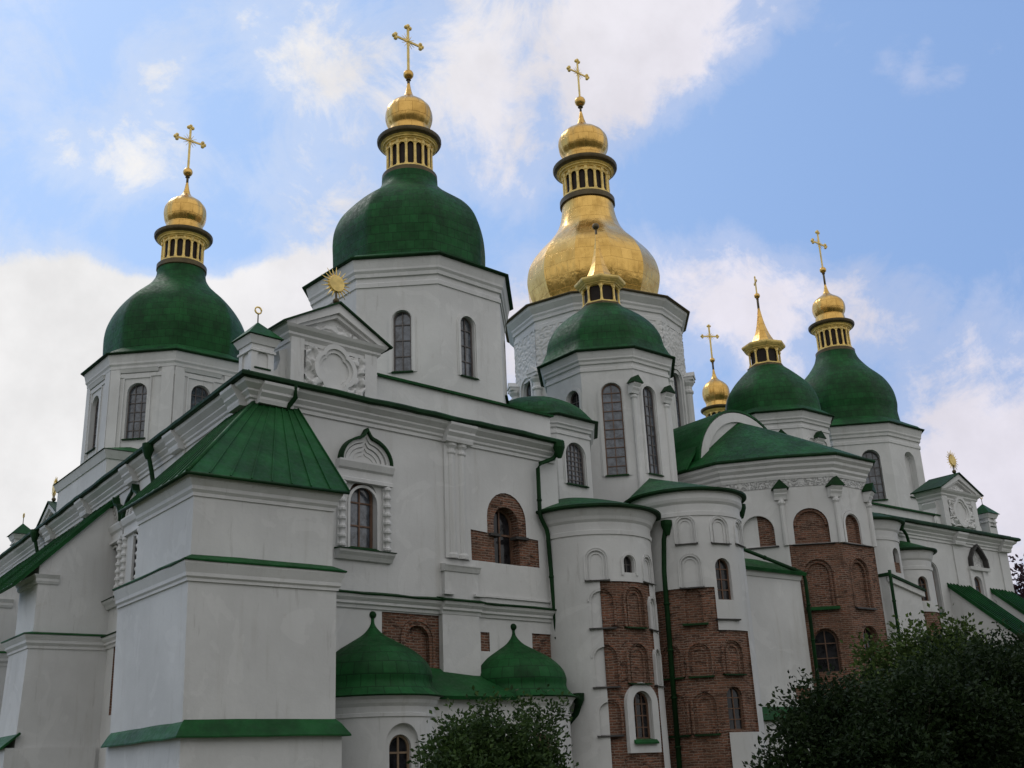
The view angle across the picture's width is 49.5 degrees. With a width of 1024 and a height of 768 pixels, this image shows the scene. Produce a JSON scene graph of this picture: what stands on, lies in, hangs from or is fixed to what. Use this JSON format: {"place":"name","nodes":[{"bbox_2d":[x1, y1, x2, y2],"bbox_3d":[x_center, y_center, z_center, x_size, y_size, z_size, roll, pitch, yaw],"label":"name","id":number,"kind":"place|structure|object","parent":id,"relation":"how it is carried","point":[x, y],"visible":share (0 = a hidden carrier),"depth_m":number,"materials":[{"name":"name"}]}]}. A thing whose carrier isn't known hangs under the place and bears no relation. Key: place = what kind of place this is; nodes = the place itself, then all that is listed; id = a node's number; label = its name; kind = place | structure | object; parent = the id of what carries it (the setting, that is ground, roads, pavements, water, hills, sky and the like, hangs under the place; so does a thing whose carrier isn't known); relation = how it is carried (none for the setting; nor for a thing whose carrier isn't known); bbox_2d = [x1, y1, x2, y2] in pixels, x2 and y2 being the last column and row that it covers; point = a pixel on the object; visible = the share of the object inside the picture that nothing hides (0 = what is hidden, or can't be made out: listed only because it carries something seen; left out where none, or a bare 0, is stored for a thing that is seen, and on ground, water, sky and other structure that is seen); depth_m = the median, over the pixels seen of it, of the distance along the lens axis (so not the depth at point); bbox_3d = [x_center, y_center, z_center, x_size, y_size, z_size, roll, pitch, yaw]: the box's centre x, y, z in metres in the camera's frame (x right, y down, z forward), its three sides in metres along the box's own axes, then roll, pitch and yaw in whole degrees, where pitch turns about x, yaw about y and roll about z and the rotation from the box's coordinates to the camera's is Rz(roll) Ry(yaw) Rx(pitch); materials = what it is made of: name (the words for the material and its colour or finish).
{"place":"outdoors","nodes":[
{"label":"outdoors","id":0,"kind":"place"},
{"bbox_2d":[0,0,1023,593],"label":"sky","id":1,"kind":"structure","parent":0,"point":[737,132],"materials":[{"name":"blue"}]},
{"label":"ground","id":2,"kind":"structure","parent":0,"visible":0},
{"bbox_2d":[406,684,578,767],"bbox_3d":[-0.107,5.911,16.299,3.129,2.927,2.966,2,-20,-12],"label":"bush","id":3,"kind":"object","parent":2,"relation":"on","point":[479,741],"visible":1,"depth_m":15.91,"materials":[{"name":"green plant"}]},
{"bbox_2d":[0,24,1023,767],"bbox_3d":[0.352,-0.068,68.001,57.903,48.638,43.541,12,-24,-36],"label":"cathedral","id":4,"kind":"structure","parent":2,"relation":"on","point":[364,512],"depth_m":43.59,"materials":[{"name":"white paint"}]},
{"bbox_2d":[742,618,1023,767],"bbox_3d":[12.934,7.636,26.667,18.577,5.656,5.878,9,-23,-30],"label":"hedge","id":5,"kind":"object","parent":2,"relation":"on","point":[966,710],"visible":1,"depth_m":22.80,"materials":[{"name":"green plant"}]},
{"bbox_2d":[840,603,1008,767],"bbox_3d":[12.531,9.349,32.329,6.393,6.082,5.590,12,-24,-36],"label":"lilac shrub","id":6,"kind":"object","parent":2,"relation":"on","point":[901,647],"visible":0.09,"depth_m":32.66,"materials":[{"name":"green plant"}]},
{"bbox_2d":[1008,554,1023,598],"bbox_3d":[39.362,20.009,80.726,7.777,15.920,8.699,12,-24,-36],"label":"tree","id":7,"kind":"object","parent":2,"relation":"on","point":[1020,578],"visible":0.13,"depth_m":82.90,"materials":[{"name":"green plant"}]}
]}

